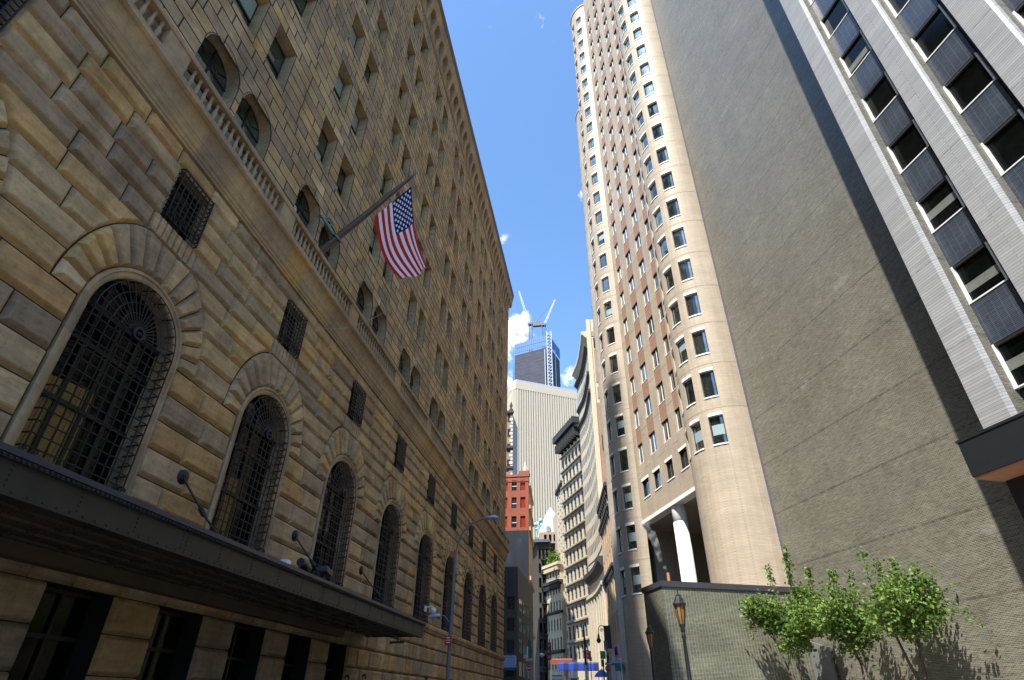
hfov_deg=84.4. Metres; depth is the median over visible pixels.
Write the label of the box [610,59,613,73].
flat window
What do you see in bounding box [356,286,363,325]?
arched window
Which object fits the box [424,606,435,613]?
security camera
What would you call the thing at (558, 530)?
narrow pale building
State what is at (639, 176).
flat window
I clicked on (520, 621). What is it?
side window
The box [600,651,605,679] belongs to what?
green sign
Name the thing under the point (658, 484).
small window
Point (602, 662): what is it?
traffic light
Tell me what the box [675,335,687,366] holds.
turret window
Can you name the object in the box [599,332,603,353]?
turret window
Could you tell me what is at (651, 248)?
flat window
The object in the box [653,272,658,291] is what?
flat window
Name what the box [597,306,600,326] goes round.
turret window
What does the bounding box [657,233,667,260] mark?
turret window
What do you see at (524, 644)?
side window
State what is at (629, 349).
flat window
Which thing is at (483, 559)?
square window
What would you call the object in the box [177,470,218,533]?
tie rod
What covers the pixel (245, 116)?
arched window
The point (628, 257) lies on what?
flat window
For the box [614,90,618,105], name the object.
flat window
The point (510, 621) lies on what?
window
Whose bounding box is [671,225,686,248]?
turret window
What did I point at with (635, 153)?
flat window
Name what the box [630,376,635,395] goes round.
flat window
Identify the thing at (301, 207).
arched window
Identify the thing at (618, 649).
pink sign
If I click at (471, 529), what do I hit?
square window
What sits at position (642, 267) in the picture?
flat window
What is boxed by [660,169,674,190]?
turret window
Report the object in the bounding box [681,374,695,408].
turret window
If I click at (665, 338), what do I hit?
flat window
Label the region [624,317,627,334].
flat window
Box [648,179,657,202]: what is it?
turret window
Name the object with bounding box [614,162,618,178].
flat window
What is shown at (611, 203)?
flat window
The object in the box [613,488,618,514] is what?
turret window
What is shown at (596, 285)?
turret window
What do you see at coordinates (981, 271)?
window
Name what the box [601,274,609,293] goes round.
turret window
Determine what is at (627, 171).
flat window
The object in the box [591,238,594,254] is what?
turret window
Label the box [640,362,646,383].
flat window
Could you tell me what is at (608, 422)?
turret window
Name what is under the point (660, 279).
turret window
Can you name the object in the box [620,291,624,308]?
flat window
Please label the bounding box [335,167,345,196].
sash window
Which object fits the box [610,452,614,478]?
turret window
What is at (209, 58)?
arched window
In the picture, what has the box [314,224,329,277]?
arched window
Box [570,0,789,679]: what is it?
round turret tower
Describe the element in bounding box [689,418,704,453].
turret window
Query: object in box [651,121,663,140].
turret window
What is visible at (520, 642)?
side window
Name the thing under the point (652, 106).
turret window
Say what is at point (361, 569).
tie rod
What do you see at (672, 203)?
turret window
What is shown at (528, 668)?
stop sign
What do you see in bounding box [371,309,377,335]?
arched window
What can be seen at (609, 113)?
flat window
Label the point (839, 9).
window
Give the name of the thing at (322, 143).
sash window
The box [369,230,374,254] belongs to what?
sash window
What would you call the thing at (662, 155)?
turret window
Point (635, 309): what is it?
flat window
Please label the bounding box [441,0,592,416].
sky
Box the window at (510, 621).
[507,618,513,630]
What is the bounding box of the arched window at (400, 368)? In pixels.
[398,354,402,373]
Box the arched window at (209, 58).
[184,38,226,114]
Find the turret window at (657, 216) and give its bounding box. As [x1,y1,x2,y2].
[652,205,662,231]
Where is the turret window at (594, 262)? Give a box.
[593,259,596,276]
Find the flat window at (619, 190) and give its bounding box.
[617,182,621,198]
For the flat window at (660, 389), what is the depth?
57.90 m
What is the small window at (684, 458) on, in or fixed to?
in the round turret tower at (688, 497)
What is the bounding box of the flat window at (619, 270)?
[617,267,621,283]
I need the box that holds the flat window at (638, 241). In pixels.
[635,232,640,252]
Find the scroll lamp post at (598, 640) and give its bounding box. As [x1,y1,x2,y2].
[596,625,607,661]
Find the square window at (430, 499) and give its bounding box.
[425,472,435,505]
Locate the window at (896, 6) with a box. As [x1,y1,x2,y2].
[884,0,909,17]
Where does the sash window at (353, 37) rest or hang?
in the stone bank building at (178, 178)
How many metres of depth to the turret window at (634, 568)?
56.15 m
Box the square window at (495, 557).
[493,553,496,574]
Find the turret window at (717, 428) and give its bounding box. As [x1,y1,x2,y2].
[707,411,727,445]
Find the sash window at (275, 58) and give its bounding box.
[265,37,285,79]
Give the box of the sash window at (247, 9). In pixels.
[233,0,258,26]
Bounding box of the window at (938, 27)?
[911,4,958,61]
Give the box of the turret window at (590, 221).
[589,217,592,233]
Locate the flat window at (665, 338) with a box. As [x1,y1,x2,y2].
[663,335,669,356]
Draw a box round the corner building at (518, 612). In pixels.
[503,567,533,679]
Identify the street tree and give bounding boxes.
[735,543,830,679]
[795,569,889,679]
[852,546,991,679]
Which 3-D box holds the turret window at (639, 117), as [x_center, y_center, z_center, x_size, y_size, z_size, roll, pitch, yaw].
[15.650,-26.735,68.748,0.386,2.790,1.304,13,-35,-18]
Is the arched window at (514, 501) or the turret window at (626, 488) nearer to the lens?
the turret window at (626, 488)
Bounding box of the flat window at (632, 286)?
[629,275,634,294]
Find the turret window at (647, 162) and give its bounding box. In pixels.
[644,154,652,177]
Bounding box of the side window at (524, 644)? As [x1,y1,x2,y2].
[523,642,525,653]
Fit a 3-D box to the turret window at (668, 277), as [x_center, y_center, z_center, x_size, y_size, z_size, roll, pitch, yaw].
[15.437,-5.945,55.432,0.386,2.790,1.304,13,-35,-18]
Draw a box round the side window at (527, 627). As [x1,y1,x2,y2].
[526,624,528,637]
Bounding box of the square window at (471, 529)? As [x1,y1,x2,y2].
[468,523,473,548]
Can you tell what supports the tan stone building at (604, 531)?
on the ground
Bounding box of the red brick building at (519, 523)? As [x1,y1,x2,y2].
[504,462,534,675]
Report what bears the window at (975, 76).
in the grey brick office
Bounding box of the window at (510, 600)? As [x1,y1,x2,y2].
[507,597,514,608]
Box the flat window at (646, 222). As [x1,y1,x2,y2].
[645,218,649,235]
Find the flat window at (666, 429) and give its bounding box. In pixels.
[662,418,670,441]
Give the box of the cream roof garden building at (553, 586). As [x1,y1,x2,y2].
[541,561,567,679]
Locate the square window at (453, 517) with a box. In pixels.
[450,502,456,529]
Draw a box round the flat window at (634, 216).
[632,208,637,226]
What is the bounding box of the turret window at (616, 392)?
[611,382,621,404]
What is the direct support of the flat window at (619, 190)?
in the round turret tower at (688, 497)
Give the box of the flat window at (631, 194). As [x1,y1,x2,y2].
[628,186,633,204]
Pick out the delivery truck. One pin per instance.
(558, 677)
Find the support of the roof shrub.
on the cream roof garden building at (553, 586)
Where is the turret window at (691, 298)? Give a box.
[684,290,700,317]
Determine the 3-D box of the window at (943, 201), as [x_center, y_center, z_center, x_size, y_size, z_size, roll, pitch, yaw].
[17.816,-5.615,23.490,0.170,1.820,1.590,7,-33,-10]
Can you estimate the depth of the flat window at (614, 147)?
82.80 m
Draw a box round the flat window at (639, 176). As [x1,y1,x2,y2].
[637,171,641,187]
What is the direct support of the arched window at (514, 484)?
in the red brick building at (519, 523)
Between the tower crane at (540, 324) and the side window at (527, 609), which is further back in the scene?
the tower crane at (540, 324)
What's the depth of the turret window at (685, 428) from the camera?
48.67 m
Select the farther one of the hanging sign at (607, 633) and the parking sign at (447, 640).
the hanging sign at (607, 633)
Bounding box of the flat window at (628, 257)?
[626,249,630,267]
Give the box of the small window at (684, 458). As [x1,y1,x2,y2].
[678,443,689,471]
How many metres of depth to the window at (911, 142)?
25.53 m
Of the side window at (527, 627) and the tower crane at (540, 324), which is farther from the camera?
the tower crane at (540, 324)
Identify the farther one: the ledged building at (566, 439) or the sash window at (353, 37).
the ledged building at (566, 439)
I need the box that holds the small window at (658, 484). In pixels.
[652,465,661,490]
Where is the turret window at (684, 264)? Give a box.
[677,256,693,281]
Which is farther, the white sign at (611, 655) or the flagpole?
the white sign at (611, 655)
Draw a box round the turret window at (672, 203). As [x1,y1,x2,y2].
[665,196,679,218]
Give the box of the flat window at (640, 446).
[638,443,643,463]
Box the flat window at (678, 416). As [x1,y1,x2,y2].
[675,407,681,431]
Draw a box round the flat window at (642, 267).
[639,258,645,278]
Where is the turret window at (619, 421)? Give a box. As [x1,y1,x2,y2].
[615,413,624,437]
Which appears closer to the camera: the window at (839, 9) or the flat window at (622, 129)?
the window at (839, 9)
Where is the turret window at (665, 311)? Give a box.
[665,311,669,339]
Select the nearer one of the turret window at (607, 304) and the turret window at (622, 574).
the turret window at (622, 574)
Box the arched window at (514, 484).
[512,482,516,490]
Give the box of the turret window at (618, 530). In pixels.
[616,526,622,554]
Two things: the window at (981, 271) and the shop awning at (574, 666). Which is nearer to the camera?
the window at (981, 271)
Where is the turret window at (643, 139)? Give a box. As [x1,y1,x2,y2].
[640,130,647,152]
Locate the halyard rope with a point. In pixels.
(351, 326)
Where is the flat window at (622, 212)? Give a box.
[620,204,624,221]
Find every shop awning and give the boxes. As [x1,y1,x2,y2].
[550,658,571,663]
[559,662,598,674]
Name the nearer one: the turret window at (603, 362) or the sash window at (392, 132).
the sash window at (392, 132)
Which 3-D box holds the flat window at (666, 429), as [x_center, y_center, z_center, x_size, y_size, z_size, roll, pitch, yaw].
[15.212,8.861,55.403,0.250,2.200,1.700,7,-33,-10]
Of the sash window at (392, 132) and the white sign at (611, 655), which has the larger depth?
the white sign at (611, 655)
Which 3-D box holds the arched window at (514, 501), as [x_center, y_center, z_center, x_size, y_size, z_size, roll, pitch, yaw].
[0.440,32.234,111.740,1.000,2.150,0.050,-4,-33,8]
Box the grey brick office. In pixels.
[650,0,1023,679]
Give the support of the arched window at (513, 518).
in the red brick building at (519, 523)
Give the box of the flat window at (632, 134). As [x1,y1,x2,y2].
[630,129,633,144]
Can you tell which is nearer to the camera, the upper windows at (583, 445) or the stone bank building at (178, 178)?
the stone bank building at (178, 178)
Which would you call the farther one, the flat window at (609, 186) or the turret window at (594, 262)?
the flat window at (609, 186)
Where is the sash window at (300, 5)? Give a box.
[293,0,307,16]
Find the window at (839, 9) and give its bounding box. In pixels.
[820,0,849,39]
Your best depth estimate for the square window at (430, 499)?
41.17 m
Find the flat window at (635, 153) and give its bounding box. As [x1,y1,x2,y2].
[634,150,637,163]
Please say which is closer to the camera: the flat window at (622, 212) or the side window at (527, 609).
the flat window at (622, 212)
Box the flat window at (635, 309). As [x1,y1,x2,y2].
[632,302,638,321]
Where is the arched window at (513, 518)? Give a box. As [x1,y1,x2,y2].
[512,517,515,526]
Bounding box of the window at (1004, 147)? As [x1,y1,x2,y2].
[981,109,1023,175]
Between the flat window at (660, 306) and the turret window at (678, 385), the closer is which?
the turret window at (678, 385)
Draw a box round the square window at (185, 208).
[159,168,214,248]
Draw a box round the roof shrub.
[541,547,560,565]
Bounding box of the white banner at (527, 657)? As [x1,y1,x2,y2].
[526,646,527,679]
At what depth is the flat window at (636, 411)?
63.10 m
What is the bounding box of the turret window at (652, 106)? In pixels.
[647,99,658,117]
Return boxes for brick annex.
[641,580,815,679]
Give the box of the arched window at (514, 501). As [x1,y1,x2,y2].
[512,498,516,507]
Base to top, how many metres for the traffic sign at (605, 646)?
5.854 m
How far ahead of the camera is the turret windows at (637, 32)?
85.58 m
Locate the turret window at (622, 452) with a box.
[618,447,628,472]
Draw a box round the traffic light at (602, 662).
[601,659,603,679]
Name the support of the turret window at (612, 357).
in the round turret tower at (688, 497)
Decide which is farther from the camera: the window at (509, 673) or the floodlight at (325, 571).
the window at (509, 673)
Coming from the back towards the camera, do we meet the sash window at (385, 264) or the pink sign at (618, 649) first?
the pink sign at (618, 649)
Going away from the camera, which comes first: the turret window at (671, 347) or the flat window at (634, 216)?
the turret window at (671, 347)
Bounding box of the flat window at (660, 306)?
[658,302,663,322]
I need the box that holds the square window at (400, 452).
[393,434,406,472]
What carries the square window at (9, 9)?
in the stone bank building at (178, 178)
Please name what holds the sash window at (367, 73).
in the stone bank building at (178, 178)
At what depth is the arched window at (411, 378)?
40.05 m
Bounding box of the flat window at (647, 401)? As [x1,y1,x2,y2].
[644,395,651,418]
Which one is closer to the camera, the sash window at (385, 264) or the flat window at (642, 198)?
the sash window at (385, 264)
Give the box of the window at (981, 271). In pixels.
[951,241,1009,304]
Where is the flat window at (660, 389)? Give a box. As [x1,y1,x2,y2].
[657,381,664,404]
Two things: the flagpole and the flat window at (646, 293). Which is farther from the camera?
the flat window at (646, 293)
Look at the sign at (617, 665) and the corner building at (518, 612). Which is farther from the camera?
the corner building at (518, 612)
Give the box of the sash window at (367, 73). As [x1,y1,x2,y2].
[364,63,370,82]
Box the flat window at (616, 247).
[615,242,618,259]
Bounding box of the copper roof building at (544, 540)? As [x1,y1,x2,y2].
[533,507,554,679]
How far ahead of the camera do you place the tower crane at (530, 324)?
601.01 m
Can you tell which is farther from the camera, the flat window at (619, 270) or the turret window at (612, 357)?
the flat window at (619, 270)
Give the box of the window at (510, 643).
[507,640,513,652]
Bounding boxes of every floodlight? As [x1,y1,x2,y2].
[296,558,311,572]
[317,565,332,579]
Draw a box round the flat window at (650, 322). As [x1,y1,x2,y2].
[647,316,654,337]
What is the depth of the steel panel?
34.43 m
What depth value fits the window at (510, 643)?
76.84 m
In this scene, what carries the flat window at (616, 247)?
in the round turret tower at (688, 497)
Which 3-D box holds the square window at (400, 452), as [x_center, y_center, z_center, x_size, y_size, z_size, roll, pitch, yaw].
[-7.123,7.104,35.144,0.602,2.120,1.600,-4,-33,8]
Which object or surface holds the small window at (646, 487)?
in the round turret tower at (688, 497)
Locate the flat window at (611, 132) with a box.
[609,125,613,140]
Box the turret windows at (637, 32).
[572,0,649,268]
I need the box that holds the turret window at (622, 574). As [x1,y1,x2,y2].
[620,567,626,597]
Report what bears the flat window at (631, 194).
in the round turret tower at (688, 497)
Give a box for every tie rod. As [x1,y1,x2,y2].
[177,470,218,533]
[292,530,324,578]
[359,566,387,605]
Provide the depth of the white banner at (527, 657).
80.21 m
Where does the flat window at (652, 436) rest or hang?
in the round turret tower at (688, 497)
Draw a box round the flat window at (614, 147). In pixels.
[612,144,615,157]
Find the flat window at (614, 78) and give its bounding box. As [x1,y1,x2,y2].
[612,75,615,87]
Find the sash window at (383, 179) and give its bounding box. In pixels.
[380,175,385,195]
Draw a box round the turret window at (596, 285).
[595,282,598,300]
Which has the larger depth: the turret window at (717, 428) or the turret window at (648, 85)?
the turret window at (648, 85)
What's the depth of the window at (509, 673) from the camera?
75.17 m
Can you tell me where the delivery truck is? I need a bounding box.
[552,675,565,679]
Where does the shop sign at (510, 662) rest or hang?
attached to the corner building at (518, 612)
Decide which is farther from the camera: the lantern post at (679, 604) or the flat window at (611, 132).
the flat window at (611, 132)
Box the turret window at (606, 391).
[604,388,608,410]
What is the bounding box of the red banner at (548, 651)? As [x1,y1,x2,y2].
[546,642,550,679]
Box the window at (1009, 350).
[991,327,1023,389]
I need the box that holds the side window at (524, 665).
[523,663,525,677]
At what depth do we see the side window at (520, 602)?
81.78 m
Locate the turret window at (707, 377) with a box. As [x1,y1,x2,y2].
[699,367,718,398]
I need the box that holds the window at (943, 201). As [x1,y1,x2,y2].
[916,175,966,233]
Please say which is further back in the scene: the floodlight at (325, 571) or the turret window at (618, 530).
the turret window at (618, 530)
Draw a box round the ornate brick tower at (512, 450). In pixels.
[506,402,517,474]
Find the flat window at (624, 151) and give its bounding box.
[622,144,626,161]
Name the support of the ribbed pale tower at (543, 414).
on the ground
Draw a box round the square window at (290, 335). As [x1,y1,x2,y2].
[276,299,307,358]
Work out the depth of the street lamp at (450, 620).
31.14 m
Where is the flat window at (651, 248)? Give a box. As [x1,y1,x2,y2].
[649,244,653,261]
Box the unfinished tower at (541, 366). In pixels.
[513,331,560,386]
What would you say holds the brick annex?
on the ground
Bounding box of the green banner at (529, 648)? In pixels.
[528,640,530,664]
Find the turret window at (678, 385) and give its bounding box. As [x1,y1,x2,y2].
[678,385,682,417]
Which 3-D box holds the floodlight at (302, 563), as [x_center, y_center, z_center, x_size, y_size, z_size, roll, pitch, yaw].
[-6.662,7.324,18.049,0.320,0.568,0.738,-1,-33,3]
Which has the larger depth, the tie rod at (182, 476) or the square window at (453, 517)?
the square window at (453, 517)
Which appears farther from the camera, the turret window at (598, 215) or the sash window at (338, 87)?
the turret window at (598, 215)
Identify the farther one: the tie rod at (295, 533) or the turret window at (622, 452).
the turret window at (622, 452)
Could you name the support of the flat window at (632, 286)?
in the round turret tower at (688, 497)
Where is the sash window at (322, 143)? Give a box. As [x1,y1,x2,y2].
[315,129,327,162]
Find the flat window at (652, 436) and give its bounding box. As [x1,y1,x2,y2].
[649,430,656,454]
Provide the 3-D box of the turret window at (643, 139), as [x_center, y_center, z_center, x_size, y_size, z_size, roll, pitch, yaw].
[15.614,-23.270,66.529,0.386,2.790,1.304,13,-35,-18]
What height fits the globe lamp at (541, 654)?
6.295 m
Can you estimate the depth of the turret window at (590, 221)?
84.58 m
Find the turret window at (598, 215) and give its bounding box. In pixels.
[595,209,601,225]
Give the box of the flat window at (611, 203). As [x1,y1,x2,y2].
[610,200,612,214]
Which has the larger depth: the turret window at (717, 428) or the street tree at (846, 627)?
the turret window at (717, 428)
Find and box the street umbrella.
[594,669,609,676]
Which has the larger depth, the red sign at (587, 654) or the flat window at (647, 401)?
the red sign at (587, 654)
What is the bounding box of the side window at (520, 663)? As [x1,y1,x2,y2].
[519,662,521,676]
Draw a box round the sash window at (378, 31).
[375,21,380,38]
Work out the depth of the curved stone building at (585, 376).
107.86 m
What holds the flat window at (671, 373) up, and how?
in the round turret tower at (688, 497)
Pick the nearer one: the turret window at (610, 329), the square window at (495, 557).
the square window at (495, 557)
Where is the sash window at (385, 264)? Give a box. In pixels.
[382,260,386,278]
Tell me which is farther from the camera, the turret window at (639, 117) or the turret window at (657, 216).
the turret window at (639, 117)
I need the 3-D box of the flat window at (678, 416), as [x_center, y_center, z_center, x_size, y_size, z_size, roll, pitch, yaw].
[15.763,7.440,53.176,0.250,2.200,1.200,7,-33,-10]
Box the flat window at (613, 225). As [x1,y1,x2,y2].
[612,220,615,235]
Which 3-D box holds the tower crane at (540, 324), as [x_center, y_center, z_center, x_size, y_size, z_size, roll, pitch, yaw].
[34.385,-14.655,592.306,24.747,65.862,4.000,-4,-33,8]
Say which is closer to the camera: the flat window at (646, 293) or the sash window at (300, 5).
the sash window at (300, 5)
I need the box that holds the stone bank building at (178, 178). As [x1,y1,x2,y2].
[0,0,513,679]
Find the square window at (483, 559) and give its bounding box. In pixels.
[481,539,485,562]
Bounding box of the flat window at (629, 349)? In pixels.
[627,346,631,364]
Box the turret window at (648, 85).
[643,79,654,96]
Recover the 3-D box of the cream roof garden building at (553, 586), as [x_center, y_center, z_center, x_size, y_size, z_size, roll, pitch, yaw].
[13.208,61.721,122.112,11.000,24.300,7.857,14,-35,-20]
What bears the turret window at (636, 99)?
in the round turret tower at (688, 497)
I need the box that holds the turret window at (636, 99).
[632,89,639,109]
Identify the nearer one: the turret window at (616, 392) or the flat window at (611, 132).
the turret window at (616, 392)
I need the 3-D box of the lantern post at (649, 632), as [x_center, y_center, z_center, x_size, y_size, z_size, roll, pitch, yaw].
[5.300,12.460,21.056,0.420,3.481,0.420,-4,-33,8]
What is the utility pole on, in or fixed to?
on the ground
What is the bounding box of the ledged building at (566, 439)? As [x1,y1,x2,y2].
[552,416,590,679]
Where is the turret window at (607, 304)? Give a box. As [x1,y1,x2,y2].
[603,298,611,318]
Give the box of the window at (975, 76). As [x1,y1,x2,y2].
[943,52,997,113]
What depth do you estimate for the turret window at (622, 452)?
62.84 m
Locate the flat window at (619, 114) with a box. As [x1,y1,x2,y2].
[617,108,621,121]
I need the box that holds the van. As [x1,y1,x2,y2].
[569,677,578,679]
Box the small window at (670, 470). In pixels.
[664,455,674,481]
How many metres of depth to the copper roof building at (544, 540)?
128.78 m
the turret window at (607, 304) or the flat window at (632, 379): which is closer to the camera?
the flat window at (632, 379)
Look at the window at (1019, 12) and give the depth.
21.13 m
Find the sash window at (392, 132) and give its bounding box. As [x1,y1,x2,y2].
[390,128,393,143]
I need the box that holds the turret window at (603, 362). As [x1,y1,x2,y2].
[601,360,605,380]
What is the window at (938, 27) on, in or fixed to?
in the grey brick office
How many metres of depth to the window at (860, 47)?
29.50 m
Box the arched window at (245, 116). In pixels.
[225,97,258,165]
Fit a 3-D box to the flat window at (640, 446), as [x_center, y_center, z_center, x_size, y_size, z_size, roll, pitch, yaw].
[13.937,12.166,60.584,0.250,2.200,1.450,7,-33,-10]
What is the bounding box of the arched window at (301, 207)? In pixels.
[294,189,309,246]
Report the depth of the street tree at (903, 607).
26.31 m
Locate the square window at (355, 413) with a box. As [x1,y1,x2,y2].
[346,380,366,426]
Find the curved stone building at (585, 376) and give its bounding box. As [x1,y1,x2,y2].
[572,319,611,679]
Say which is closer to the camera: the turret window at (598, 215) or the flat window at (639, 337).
the flat window at (639, 337)
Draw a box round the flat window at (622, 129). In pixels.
[620,126,623,139]
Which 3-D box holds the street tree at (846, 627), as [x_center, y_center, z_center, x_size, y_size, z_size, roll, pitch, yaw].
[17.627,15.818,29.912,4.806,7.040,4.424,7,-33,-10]
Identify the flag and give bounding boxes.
[375,187,426,278]
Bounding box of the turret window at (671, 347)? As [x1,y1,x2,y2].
[671,347,675,376]
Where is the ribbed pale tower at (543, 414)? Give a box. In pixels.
[507,379,577,538]
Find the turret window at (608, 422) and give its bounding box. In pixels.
[607,419,611,444]
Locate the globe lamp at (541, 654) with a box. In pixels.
[539,641,544,657]
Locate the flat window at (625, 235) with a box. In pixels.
[623,226,627,244]
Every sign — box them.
[445,636,451,645]
[503,655,516,669]
[526,665,531,679]
[586,650,588,679]
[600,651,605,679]
[603,640,607,674]
[604,625,611,648]
[605,665,610,679]
[609,649,614,661]
[614,661,621,679]
[617,644,620,657]
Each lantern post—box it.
[645,622,655,679]
[673,590,691,679]
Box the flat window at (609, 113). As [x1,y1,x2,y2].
[607,109,610,122]
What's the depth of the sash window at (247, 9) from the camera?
22.72 m
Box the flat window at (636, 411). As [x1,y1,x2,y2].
[634,408,639,429]
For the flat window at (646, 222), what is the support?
in the round turret tower at (688, 497)
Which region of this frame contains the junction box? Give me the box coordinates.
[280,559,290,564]
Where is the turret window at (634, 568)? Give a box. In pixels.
[629,563,641,594]
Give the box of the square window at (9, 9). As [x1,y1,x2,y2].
[0,0,28,31]
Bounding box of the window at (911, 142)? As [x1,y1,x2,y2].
[887,119,930,173]
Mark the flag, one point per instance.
(399, 245)
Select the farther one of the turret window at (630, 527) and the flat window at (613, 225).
the flat window at (613, 225)
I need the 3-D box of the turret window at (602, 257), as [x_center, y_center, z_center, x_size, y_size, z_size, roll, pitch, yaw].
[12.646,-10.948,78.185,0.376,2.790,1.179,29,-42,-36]
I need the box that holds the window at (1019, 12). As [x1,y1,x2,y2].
[1012,1,1023,24]
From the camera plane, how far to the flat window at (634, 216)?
71.29 m
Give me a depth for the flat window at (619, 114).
82.45 m
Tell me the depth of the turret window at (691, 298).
52.12 m
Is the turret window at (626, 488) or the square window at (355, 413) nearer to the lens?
the square window at (355, 413)
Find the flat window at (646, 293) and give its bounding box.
[643,285,649,307]
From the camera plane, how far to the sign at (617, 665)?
63.30 m
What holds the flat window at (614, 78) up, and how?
in the round turret tower at (688, 497)
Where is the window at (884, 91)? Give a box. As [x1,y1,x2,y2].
[862,71,899,122]
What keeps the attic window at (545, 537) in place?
in the copper roof building at (544, 540)
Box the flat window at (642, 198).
[641,193,644,210]
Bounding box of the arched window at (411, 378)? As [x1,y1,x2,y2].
[409,372,412,389]
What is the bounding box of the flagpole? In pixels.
[319,170,415,253]
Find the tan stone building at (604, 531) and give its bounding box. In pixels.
[596,482,622,679]
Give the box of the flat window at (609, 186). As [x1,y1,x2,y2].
[607,180,610,193]
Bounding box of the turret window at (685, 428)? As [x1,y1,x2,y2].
[685,428,690,460]
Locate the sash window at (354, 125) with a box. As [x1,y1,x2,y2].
[351,111,358,135]
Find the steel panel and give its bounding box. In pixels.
[810,641,837,679]
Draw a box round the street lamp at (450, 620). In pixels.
[428,515,498,679]
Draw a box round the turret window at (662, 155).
[656,144,668,164]
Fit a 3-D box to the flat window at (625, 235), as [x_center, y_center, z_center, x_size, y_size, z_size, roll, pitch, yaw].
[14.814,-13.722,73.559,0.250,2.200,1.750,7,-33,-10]
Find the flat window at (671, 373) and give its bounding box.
[669,369,675,392]
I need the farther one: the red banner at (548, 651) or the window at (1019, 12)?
the red banner at (548, 651)
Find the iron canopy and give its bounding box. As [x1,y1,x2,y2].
[0,441,426,643]
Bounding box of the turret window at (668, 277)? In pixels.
[663,265,674,293]
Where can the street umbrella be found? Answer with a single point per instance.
(599, 673)
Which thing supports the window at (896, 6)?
in the grey brick office
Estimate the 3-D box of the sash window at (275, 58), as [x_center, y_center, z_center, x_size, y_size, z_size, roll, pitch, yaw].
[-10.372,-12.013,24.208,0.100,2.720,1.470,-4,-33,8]
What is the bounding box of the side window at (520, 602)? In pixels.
[519,599,521,611]
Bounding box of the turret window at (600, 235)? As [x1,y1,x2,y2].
[597,229,604,246]
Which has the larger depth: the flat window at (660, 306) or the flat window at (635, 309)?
the flat window at (635, 309)
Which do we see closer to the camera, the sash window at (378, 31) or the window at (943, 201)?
the window at (943, 201)
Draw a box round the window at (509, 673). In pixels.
[506,670,513,676]
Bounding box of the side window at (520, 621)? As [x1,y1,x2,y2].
[519,618,521,632]
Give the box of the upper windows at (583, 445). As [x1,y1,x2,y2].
[577,340,592,451]
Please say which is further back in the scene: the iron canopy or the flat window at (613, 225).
the flat window at (613, 225)
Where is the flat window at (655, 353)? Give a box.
[652,347,659,370]
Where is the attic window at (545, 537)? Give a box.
[544,534,554,540]
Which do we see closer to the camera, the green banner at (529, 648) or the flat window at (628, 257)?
the flat window at (628, 257)
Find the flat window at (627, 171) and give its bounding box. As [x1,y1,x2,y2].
[625,165,630,182]
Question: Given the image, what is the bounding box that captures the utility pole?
[583,625,590,679]
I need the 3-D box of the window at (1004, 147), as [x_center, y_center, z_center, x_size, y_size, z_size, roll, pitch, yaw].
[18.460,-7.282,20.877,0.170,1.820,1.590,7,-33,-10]
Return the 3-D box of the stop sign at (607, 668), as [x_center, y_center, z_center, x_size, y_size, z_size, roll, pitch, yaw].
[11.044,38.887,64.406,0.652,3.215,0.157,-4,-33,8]
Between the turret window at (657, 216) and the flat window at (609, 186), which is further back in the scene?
the flat window at (609, 186)
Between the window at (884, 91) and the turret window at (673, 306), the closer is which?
the window at (884, 91)
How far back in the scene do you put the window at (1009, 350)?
19.95 m
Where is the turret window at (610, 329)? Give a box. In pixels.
[606,325,614,345]
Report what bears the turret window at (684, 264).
in the round turret tower at (688, 497)
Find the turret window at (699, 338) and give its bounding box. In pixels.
[691,327,709,356]
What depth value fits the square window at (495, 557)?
62.90 m
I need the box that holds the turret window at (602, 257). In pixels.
[599,251,606,269]
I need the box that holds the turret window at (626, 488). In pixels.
[621,483,632,510]
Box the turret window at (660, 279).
[660,279,663,304]
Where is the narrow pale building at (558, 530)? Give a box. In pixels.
[553,480,569,679]
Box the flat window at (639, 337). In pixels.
[636,331,642,352]
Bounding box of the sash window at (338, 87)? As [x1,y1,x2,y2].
[333,72,343,100]
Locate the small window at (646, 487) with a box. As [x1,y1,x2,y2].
[641,474,650,499]
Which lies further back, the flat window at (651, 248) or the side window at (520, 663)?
the side window at (520, 663)
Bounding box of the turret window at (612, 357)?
[609,352,617,374]
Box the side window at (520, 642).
[519,639,521,653]
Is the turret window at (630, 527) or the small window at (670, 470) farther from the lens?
the turret window at (630, 527)
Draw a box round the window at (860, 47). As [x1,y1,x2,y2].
[839,30,872,77]
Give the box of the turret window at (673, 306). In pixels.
[668,298,680,328]
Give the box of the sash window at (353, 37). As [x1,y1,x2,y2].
[349,25,356,47]
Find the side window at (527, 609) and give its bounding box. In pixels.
[526,606,528,618]
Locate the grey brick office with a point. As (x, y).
(856, 166)
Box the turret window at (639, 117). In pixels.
[636,109,643,130]
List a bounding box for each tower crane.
[518,291,540,351]
[533,299,555,347]
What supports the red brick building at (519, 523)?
on the ground
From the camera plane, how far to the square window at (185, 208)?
17.81 m
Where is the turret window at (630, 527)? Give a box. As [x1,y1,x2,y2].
[625,522,636,550]
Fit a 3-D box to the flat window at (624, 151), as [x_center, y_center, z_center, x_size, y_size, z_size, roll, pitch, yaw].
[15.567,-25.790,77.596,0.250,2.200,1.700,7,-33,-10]
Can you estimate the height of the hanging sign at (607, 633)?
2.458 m

